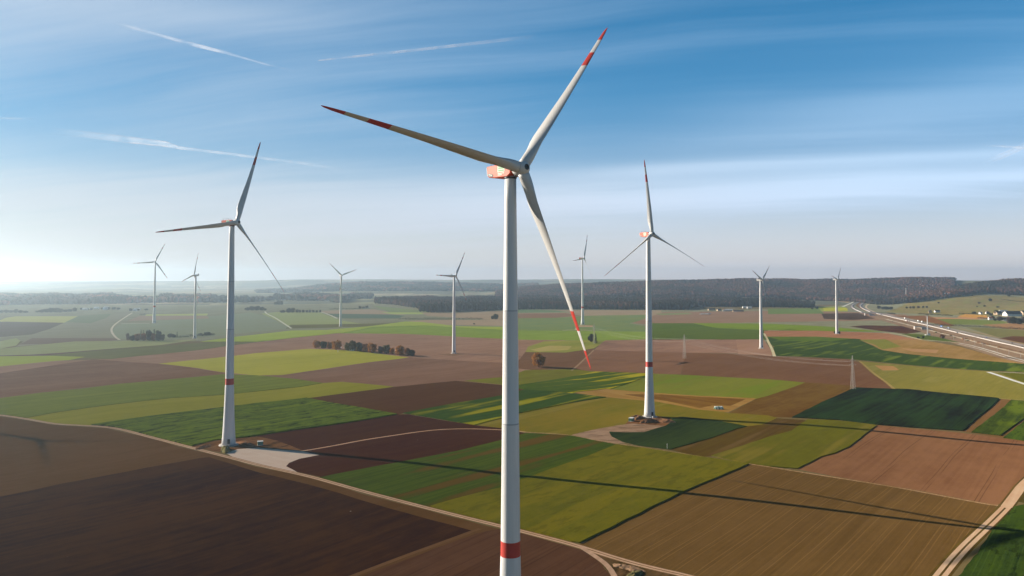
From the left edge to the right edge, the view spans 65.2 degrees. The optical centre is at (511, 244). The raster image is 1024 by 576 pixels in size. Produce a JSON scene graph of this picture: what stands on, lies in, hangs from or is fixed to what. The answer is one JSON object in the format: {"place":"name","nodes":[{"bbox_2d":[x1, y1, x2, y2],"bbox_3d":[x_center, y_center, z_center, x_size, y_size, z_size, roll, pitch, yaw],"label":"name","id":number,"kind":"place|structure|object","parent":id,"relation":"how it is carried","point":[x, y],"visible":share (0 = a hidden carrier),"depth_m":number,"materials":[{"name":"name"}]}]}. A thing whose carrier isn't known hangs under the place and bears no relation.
{"place":"outdoors","nodes":[
{"label":"outdoors","id":0,"kind":"place"},
{"bbox_2d":[0,338,19,348],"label":"meadow field","id":1,"kind":"structure","parent":0,"point":[9,342],"depth_m":1298.18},
{"bbox_2d":[0,322,61,336],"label":"ploughed field","id":2,"kind":"structure","parent":0,"point":[16,328],"depth_m":1733.80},
{"bbox_2d":[0,316,76,322],"bbox_3d":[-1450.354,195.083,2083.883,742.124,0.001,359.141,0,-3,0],"label":"meadow field","id":3,"kind":"structure","parent":0,"point":[59,319],"depth_m":2080.28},
{"bbox_2d":[0,356,81,365],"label":"crop field","id":4,"kind":"structure","parent":0,"point":[10,360],"depth_m":1049.78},
{"bbox_2d":[19,338,116,344],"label":"ploughed field","id":5,"kind":"structure","parent":0,"point":[43,340],"depth_m":1365.44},
{"bbox_2d":[16,313,129,346],"bbox_3d":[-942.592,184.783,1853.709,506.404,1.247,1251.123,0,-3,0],"label":"meadow field","id":6,"kind":"structure","parent":0,"point":[99,329],"depth_m":1631.69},
{"bbox_2d":[0,346,146,355],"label":"ploughed field","id":7,"kind":"structure","parent":0,"point":[55,353],"depth_m":1116.83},
{"bbox_2d":[67,314,110,322],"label":"crop field","id":8,"kind":"structure","parent":0,"point":[87,318],"depth_m":2133.57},
{"bbox_2d":[0,340,191,354],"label":"meadow field","id":9,"kind":"structure","parent":0,"point":[73,346],"depth_m":1238.57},
{"bbox_2d":[0,359,224,397],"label":"ploughed field","id":10,"kind":"structure","parent":0,"point":[80,374],"depth_m":874.59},
{"bbox_2d":[45,342,254,358],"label":"crop field","id":11,"kind":"structure","parent":0,"point":[128,352],"depth_m":1171.21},
{"bbox_2d":[0,374,320,417],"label":"crop field","id":12,"kind":"structure","parent":0,"point":[32,405],"depth_m":729.31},
{"bbox_2d":[129,316,207,320],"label":"ploughed field","id":13,"kind":"structure","parent":0,"point":[141,318],"depth_m":2189.67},
{"bbox_2d":[145,314,206,315],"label":"meadow field","id":14,"kind":"structure","parent":0,"point":[175,314],"depth_m":2377.18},
{"bbox_2d":[113,313,290,339],"bbox_3d":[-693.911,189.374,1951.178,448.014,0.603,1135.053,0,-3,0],"label":"crop field","id":15,"kind":"structure","parent":0,"point":[243,323],"depth_m":1770.65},
{"bbox_2d":[27,382,391,424],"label":"meadow field","id":16,"kind":"structure","parent":0,"point":[97,414],"depth_m":664.90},
{"bbox_2d":[0,457,475,575],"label":"ploughed field","id":17,"kind":"structure","parent":0,"point":[207,516],"depth_m":333.95,"materials":[{"name":"soil"}]},
{"bbox_2d":[91,397,396,445],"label":"crop field","id":18,"kind":"structure","parent":0,"point":[194,427],"depth_m":590.13,"materials":[{"name":"plant"}]},
{"bbox_2d":[192,436,302,451],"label":"earth ground","id":19,"kind":"structure","parent":0,"point":[267,444],"depth_m":501.19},
{"bbox_2d":[156,142,282,446],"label":"wind turbine","id":20,"kind":"object","parent":19,"relation":"on","point":[228,436],"visible":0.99,"depth_m":501.49,"materials":[{"name":"grey metal"}]},
{"bbox_2d":[227,448,317,471],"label":"gravel ground","id":21,"kind":"structure","parent":0,"point":[279,458],"depth_m":468.04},
{"bbox_2d":[0,333,564,384],"bbox_3d":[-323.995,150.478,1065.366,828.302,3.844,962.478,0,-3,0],"label":"ploughed field","id":22,"kind":"structure","parent":0,"point":[468,348],"depth_m":1212.06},
{"bbox_2d":[160,349,407,374],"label":"meadow field","id":23,"kind":"structure","parent":0,"point":[283,362],"depth_m":1013.88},
{"bbox_2d":[0,417,602,575],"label":"ploughed field","id":24,"kind":"structure","parent":0,"point":[35,455],"depth_m":468.43,"materials":[{"name":"soil"}]},
{"bbox_2d":[262,312,360,328],"bbox_3d":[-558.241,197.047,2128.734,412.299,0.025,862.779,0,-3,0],"label":"meadow field","id":25,"kind":"structure","parent":0,"point":[298,318],"depth_m":2133.57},
{"bbox_2d":[286,323,389,328],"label":"crop field","id":26,"kind":"structure","parent":0,"point":[325,325],"depth_m":1809.07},
{"bbox_2d":[332,266,354,326],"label":"wind turbine","id":27,"kind":"object","parent":26,"relation":"on","point":[340,317],"visible":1,"depth_m":1774.74,"materials":[{"name":"grey metal"}]},
{"bbox_2d":[0,415,683,575],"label":"dirt path","id":28,"kind":"structure","parent":0,"point":[393,500],"depth_m":370.83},
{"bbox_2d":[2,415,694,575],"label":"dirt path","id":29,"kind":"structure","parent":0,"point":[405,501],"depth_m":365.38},
{"bbox_2d":[201,321,502,341],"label":"crop field","id":30,"kind":"structure","parent":0,"point":[276,335],"depth_m":1565.71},
{"bbox_2d":[321,309,403,314],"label":"ploughed field","id":31,"kind":"structure","parent":0,"point":[370,311],"depth_m":2521.11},
{"bbox_2d":[329,314,402,317],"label":"crop field","id":32,"kind":"structure","parent":0,"point":[367,316],"depth_m":2311.21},
{"bbox_2d":[260,357,502,386],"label":"ploughed field","id":33,"kind":"structure","parent":0,"point":[404,372],"depth_m":891.66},
{"bbox_2d":[259,414,522,476],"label":"ploughed field","id":34,"kind":"structure","parent":0,"point":[383,450],"depth_m":515.63,"materials":[{"name":"soil"}]},
{"bbox_2d":[376,306,441,312],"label":"crop field","id":35,"kind":"structure","parent":0,"point":[389,309],"depth_m":2683.59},
{"bbox_2d":[303,429,522,450],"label":"dirt path","id":36,"kind":"structure","parent":0,"point":[386,436],"depth_m":528.60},
{"bbox_2d":[350,528,480,575],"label":"grass verge ground","id":37,"kind":"structure","parent":0,"point":[409,554],"depth_m":307.51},
{"bbox_2d":[312,381,523,413],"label":"ploughed field","id":38,"kind":"structure","parent":0,"point":[401,399],"depth_m":710.46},
{"bbox_2d":[440,353,462,355],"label":"earth ground","id":39,"kind":"structure","parent":0,"point":[450,354],"depth_m":1107.58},
{"bbox_2d":[438,253,465,353],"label":"wind turbine","id":40,"kind":"object","parent":39,"relation":"on","point":[453,333],"visible":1,"depth_m":1123.90,"materials":[{"name":"grey metal"}]},
{"bbox_2d":[411,320,502,325],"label":"ploughed field","id":41,"kind":"structure","parent":0,"point":[479,322],"depth_m":1935.25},
{"bbox_2d":[320,433,615,506],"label":"crop field","id":42,"kind":"structure","parent":0,"point":[429,481],"depth_m":432.94,"materials":[{"name":"plant"}]},
{"bbox_2d":[364,529,610,575],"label":"ploughed field","id":43,"kind":"structure","parent":0,"point":[477,554],"depth_m":299.13,"materials":[{"name":"soil"}]},
{"bbox_2d":[321,28,606,575],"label":"wind turbine","id":44,"kind":"object","parent":43,"relation":"on","point":[509,171],"visible":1,"depth_m":212.07,"materials":[{"name":"grey metal"}]},
{"bbox_2d":[0,279,990,304],"bbox_3d":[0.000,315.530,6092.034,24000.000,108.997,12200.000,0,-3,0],"label":"hills","id":45,"kind":"structure","parent":0,"point":[146,288],"depth_m":8952.31,"materials":[{"name":"plant"}]},
{"bbox_2d":[254,281,538,292],"bbox_3d":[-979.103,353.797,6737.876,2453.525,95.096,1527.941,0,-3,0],"label":"forest","id":46,"kind":"object","parent":45,"relation":"on","point":[401,286],"visible":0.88,"depth_m":6332.87,"materials":[{"name":"plant"}]},
{"bbox_2d":[494,277,956,301],"bbox_3d":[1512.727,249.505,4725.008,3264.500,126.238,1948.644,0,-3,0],"label":"forest","id":47,"kind":"object","parent":45,"relation":"on","point":[803,289],"visible":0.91,"depth_m":4482.44,"materials":[{"name":"plant"}]},
{"bbox_2d":[345,325,645,340],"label":"crop field","id":48,"kind":"structure","parent":0,"point":[498,333],"depth_m":1545.97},
{"bbox_2d":[404,389,604,424],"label":"crop field","id":49,"kind":"structure","parent":0,"point":[477,411],"depth_m":658.62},
{"bbox_2d":[0,292,1023,341],"bbox_3d":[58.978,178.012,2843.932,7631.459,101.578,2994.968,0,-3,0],"label":"meadow field","id":50,"kind":"structure","parent":0,"point":[212,310],"depth_m":2521.11,"materials":[{"name":"plant"}]},
{"bbox_2d":[141,244,165,322],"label":"wind turbine","id":51,"kind":"object","parent":50,"relation":"on","point":[154,311],"visible":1,"depth_m":1917.37,"materials":[{"name":"grey metal"}]},
{"bbox_2d":[183,256,199,337],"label":"wind turbine","id":52,"kind":"object","parent":50,"relation":"on","point":[194,324],"visible":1,"depth_m":1413.88,"materials":[{"name":"grey metal"}]},
{"bbox_2d":[0,305,1023,575],"bbox_3d":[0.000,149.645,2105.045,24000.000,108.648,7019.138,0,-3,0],"label":"ground","id":53,"kind":"structure","parent":0,"point":[966,561],"depth_m":571.75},
{"bbox_2d":[0,292,138,304],"bbox_3d":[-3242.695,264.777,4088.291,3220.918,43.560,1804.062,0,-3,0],"label":"forest","id":54,"kind":"object","parent":53,"relation":"on","point":[7,298],"visible":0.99,"depth_m":3455.62,"materials":[{"name":"plant"}]},
{"bbox_2d":[139,292,250,302],"bbox_3d":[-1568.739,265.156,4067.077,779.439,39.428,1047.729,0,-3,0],"label":"forest","id":55,"kind":"object","parent":53,"relation":"on","point":[178,298],"visible":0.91,"depth_m":3603.84,"materials":[{"name":"plant"}]},
{"bbox_2d":[249,292,373,302],"bbox_3d":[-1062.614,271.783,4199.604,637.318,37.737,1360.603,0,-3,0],"label":"forest","id":56,"kind":"object","parent":53,"relation":"on","point":[311,296],"visible":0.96,"depth_m":3980.34,"materials":[{"name":"plant"}]},
{"bbox_2d":[374,293,814,312],"bbox_3d":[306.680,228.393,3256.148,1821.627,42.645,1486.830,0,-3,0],"label":"forest","id":57,"kind":"object","parent":53,"relation":"on","point":[433,303],"visible":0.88,"depth_m":3001.36,"materials":[{"name":"plant"}]},
{"bbox_2d":[818,278,1023,304],"bbox_3d":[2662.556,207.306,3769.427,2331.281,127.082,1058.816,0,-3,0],"label":"forest","id":58,"kind":"object","parent":53,"relation":"on","point":[1014,286],"visible":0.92,"depth_m":3568.55,"materials":[{"name":"plant"}]},
{"bbox_2d":[0,0,1023,281],"label":"sky","id":59,"kind":"structure","parent":0,"point":[799,139],"materials":[{"name":"blue"}]},
{"bbox_2d":[466,369,593,384],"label":"meadow field","id":60,"kind":"structure","parent":0,"point":[528,376],"depth_m":864.74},
{"bbox_2d":[423,310,660,319],"bbox_3d":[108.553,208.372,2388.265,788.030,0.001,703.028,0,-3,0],"label":"ploughed field","id":61,"kind":"structure","parent":0,"point":[484,315],"depth_m":2447.03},
{"bbox_2d":[518,309,570,312],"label":"crop field","id":62,"kind":"structure","parent":0,"point":[536,311],"depth_m":2599.81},
{"bbox_2d":[518,313,579,317],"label":"ploughed field","id":63,"kind":"structure","parent":0,"point":[539,315],"depth_m":2311.21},
{"bbox_2d":[532,346,570,350],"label":"meadow field","id":64,"kind":"structure","parent":0,"point":[550,348],"depth_m":1206.12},
{"bbox_2d":[518,348,592,369],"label":"ploughed field","id":65,"kind":"structure","parent":0,"point":[562,360],"depth_m":1021.92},
{"bbox_2d":[531,352,545,366],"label":"broadleaf tree","id":66,"kind":"object","parent":65,"relation":"on","point":[538,359],"visible":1,"depth_m":939.83,"materials":[{"name":"orange plant"}]},
{"bbox_2d":[526,340,603,352],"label":"meadow field","id":67,"kind":"structure","parent":0,"point":[575,345],"depth_m":1256.75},
{"bbox_2d":[518,315,645,331],"bbox_3d":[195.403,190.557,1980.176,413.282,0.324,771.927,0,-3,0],"label":"crop field","id":68,"kind":"structure","parent":0,"point":[613,322],"depth_m":1891.27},
{"bbox_2d":[573,240,587,324],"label":"wind turbine","id":69,"kind":"object","parent":68,"relation":"on","point":[582,310],"visible":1,"depth_m":1848.76,"materials":[{"name":"grey metal"}]},
{"bbox_2d":[519,371,645,392],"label":"crop field","id":70,"kind":"structure","parent":0,"point":[596,380],"depth_m":808.82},
{"bbox_2d":[430,444,748,542],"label":"meadow field","id":71,"kind":"structure","parent":0,"point":[580,500],"depth_m":391.02,"materials":[{"name":"plant"}]},
{"bbox_2d":[579,545,616,575],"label":"dirt path","id":72,"kind":"structure","parent":0,"point":[610,569],"depth_m":297.91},
{"bbox_2d":[572,424,663,442],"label":"gravel ground","id":73,"kind":"structure","parent":0,"point":[602,434],"depth_m":550.07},
{"bbox_2d":[477,397,775,434],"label":"meadow field","id":74,"kind":"structure","parent":0,"point":[579,417],"depth_m":609.29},
{"bbox_2d":[575,350,684,373],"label":"ploughed field","id":75,"kind":"structure","parent":0,"point":[630,361],"depth_m":1000.08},
{"bbox_2d":[590,554,674,575],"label":"scrub ground","id":76,"kind":"structure","parent":0,"point":[620,571],"depth_m":287.88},
{"bbox_2d":[626,416,670,425],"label":"earth ground","id":77,"kind":"structure","parent":0,"point":[639,420],"depth_m":580.12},
{"bbox_2d":[607,160,699,417],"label":"wind turbine","id":78,"kind":"object","parent":77,"relation":"on","point":[649,408],"visible":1,"depth_m":603.96,"materials":[{"name":"grey metal"}]},
{"bbox_2d":[575,389,755,411],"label":"stubble field","id":79,"kind":"structure","parent":0,"point":[612,393],"depth_m":714.54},
{"bbox_2d":[595,339,737,353],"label":"ploughed field","id":80,"kind":"structure","parent":0,"point":[695,346],"depth_m":1248.93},
{"bbox_2d":[609,417,746,449],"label":"crop field","id":81,"kind":"structure","parent":0,"point":[682,431],"depth_m":538.25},
{"bbox_2d":[626,394,744,407],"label":"ploughed field","id":82,"kind":"structure","parent":0,"point":[698,402],"depth_m":690.76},
{"bbox_2d":[612,374,804,398],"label":"meadow field","id":83,"kind":"structure","parent":0,"point":[696,385],"depth_m":788.61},
{"bbox_2d":[652,329,766,339],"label":"crop field","id":84,"kind":"structure","parent":0,"point":[722,334],"depth_m":1504.16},
{"bbox_2d":[652,323,767,330],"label":"crop field","id":85,"kind":"structure","parent":0,"point":[671,326],"depth_m":1735.12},
{"bbox_2d":[670,418,805,456],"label":"ploughed field","id":86,"kind":"structure","parent":0,"point":[738,437],"depth_m":521.89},
{"bbox_2d":[736,339,772,355],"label":"ploughed field","id":87,"kind":"structure","parent":0,"point":[747,346],"depth_m":1219.38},
{"bbox_2d":[752,267,768,348],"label":"wind turbine","id":88,"kind":"object","parent":87,"relation":"on","point":[760,279],"visible":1,"depth_m":1202.00,"materials":[{"name":"grey metal"}]},
{"bbox_2d":[530,432,997,505],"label":"dirt path","id":89,"kind":"structure","parent":0,"point":[804,472],"depth_m":421.99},
{"bbox_2d":[634,311,906,323],"bbox_3d":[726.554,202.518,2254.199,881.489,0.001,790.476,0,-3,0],"label":"ploughed field","id":90,"kind":"structure","parent":0,"point":[726,317],"depth_m":2189.67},
{"bbox_2d":[681,353,891,388],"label":"ploughed field","id":91,"kind":"structure","parent":0,"point":[830,371],"depth_m":927.22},
{"bbox_2d":[580,464,995,575],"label":"stubble field","id":92,"kind":"structure","parent":0,"point":[751,520],"depth_m":334.06,"materials":[{"name":"soil"}]},
{"bbox_2d":[695,323,881,331],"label":"crop field","id":93,"kind":"structure","parent":0,"point":[785,327],"depth_m":1728.74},
{"bbox_2d":[729,382,853,417],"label":"ploughed field","id":94,"kind":"structure","parent":0,"point":[793,401],"depth_m":686.56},
{"bbox_2d":[711,419,876,468],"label":"meadow field","id":95,"kind":"structure","parent":0,"point":[807,441],"depth_m":497.54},
{"bbox_2d":[768,308,823,313],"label":"crop field","id":96,"kind":"structure","parent":0,"point":[798,311],"depth_m":2599.81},
{"bbox_2d":[770,337,849,340],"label":"crop field","id":97,"kind":"structure","parent":0,"point":[807,339],"depth_m":1410.04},
{"bbox_2d":[764,331,918,339],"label":"ploughed field","id":98,"kind":"structure","parent":0,"point":[863,335],"depth_m":1490.90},
{"bbox_2d":[832,268,840,333],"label":"wind turbine","id":99,"kind":"object","parent":98,"relation":"on","point":[836,314],"visible":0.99,"depth_m":1532.06,"materials":[{"name":"grey metal"}]},
{"bbox_2d":[822,313,872,319],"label":"ploughed field","id":100,"kind":"structure","parent":0,"point":[850,316],"depth_m":2248.80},
{"bbox_2d":[861,339,900,348],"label":"meadow field","id":101,"kind":"structure","parent":0,"point":[883,343],"depth_m":1296.20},
{"bbox_2d":[850,325,920,333],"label":"earth ground","id":102,"kind":"structure","parent":0,"point":[900,329],"depth_m":1698.43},
{"bbox_2d":[763,336,1023,371],"bbox_3d":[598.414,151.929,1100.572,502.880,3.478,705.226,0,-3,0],"label":"crop field","id":103,"kind":"structure","parent":0,"point":[857,349],"depth_m":1087.89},
{"bbox_2d":[792,387,998,430],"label":"crop field","id":104,"kind":"structure","parent":0,"point":[911,408],"depth_m":638.65,"materials":[{"name":"plant"}]},
{"bbox_2d":[799,425,1023,504],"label":"ploughed field","id":105,"kind":"structure","parent":0,"point":[980,468],"depth_m":456.83,"materials":[{"name":"soil"}]},
{"bbox_2d":[902,348,937,352],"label":"ploughed field","id":106,"kind":"structure","parent":0,"point":[925,350],"depth_m":1170.18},
{"bbox_2d":[896,316,953,325],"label":"ploughed field","id":107,"kind":"structure","parent":0,"point":[930,320],"depth_m":2080.28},
{"bbox_2d":[904,334,955,341],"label":"meadow field","id":108,"kind":"structure","parent":0,"point":[926,337],"depth_m":1435.36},
{"bbox_2d":[861,361,1023,399],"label":"meadow field","id":109,"kind":"structure","parent":0,"point":[968,382],"depth_m":818.85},
{"bbox_2d":[863,340,1022,363],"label":"meadow field","id":110,"kind":"structure","parent":0,"point":[950,351],"depth_m":1156.38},
{"bbox_2d":[875,314,1023,363],"bbox_3d":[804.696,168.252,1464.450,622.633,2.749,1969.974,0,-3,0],"label":"earth ground","id":111,"kind":"structure","parent":0,"point":[960,340],"depth_m":1315.92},
{"bbox_2d":[876,313,1023,347],"bbox_3d":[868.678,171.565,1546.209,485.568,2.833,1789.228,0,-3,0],"label":"barrier wall","id":112,"kind":"structure","parent":111,"relation":"on","point":[958,332],"depth_m":1524.02,"materials":[{"name":"concrete"}]},
{"bbox_2d":[882,313,1023,348],"bbox_3d":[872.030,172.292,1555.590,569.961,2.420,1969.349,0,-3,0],"label":"motorway road","id":113,"kind":"structure","parent":0,"point":[974,334],"depth_m":1541.85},
{"bbox_2d":[887,295,1023,315],"bbox_3d":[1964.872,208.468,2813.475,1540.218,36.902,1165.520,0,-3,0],"label":"meadow field","id":114,"kind":"structure","parent":0,"point":[957,305],"depth_m":3046.72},
{"bbox_2d":[1002,311,1021,315],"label":"barn","id":115,"kind":"structure","parent":114,"relation":"on","point":[1011,313],"depth_m":2271.43,"materials":[{"name":"white metal"}]},
{"bbox_2d":[933,506,1004,575],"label":"dirt path","id":116,"kind":"structure","parent":0,"point":[941,568],"depth_m":315.99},
{"bbox_2d":[938,319,1005,324],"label":"crop field","id":117,"kind":"structure","parent":0,"point":[967,322],"depth_m":1981.29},
{"bbox_2d":[929,477,1023,575],"bbox_3d":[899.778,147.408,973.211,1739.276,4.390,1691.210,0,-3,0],"label":"grass verge ground","id":118,"kind":"structure","parent":0,"point":[968,543],"depth_m":321.16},
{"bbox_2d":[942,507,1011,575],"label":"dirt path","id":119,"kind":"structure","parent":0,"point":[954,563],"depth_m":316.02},
{"bbox_2d":[959,504,1023,575],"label":"crop field","id":120,"kind":"structure","parent":0,"point":[1000,552],"depth_m":304.74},
{"bbox_2d":[963,399,1023,440],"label":"ploughed field","id":121,"kind":"structure","parent":0,"point":[992,411],"depth_m":593.78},
{"bbox_2d":[967,327,1023,336],"bbox_3d":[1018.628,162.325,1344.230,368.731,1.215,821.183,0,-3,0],"label":"meadow field","id":122,"kind":"structure","parent":0,"point":[1000,332],"depth_m":1570.58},
{"bbox_2d":[971,399,1023,435],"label":"crop field","id":123,"kind":"structure","parent":0,"point":[1007,416],"depth_m":593.11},
{"bbox_2d":[985,323,1023,329],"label":"ploughed field","id":124,"kind":"structure","parent":0,"point":[1014,325],"depth_m":1809.13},
{"bbox_2d":[998,372,1023,381],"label":"meadow field","id":125,"kind":"structure","parent":0,"point":[1018,376],"depth_m":862.19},
{"bbox_2d":[1000,336,1023,342],"bbox_3d":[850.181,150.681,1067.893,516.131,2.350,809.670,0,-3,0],"label":"ploughed field","id":126,"kind":"structure","parent":0,"point":[1017,338],"depth_m":1409.21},
{"bbox_2d":[1001,479,1023,507],"bbox_3d":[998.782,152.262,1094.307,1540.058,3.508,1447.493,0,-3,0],"label":"dirt path","id":127,"kind":"structure","parent":0,"point":[1012,498],"depth_m":393.38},
{"bbox_2d":[1003,421,1023,440],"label":"crop field","id":128,"kind":"structure","parent":0,"point":[1017,433],"depth_m":541.39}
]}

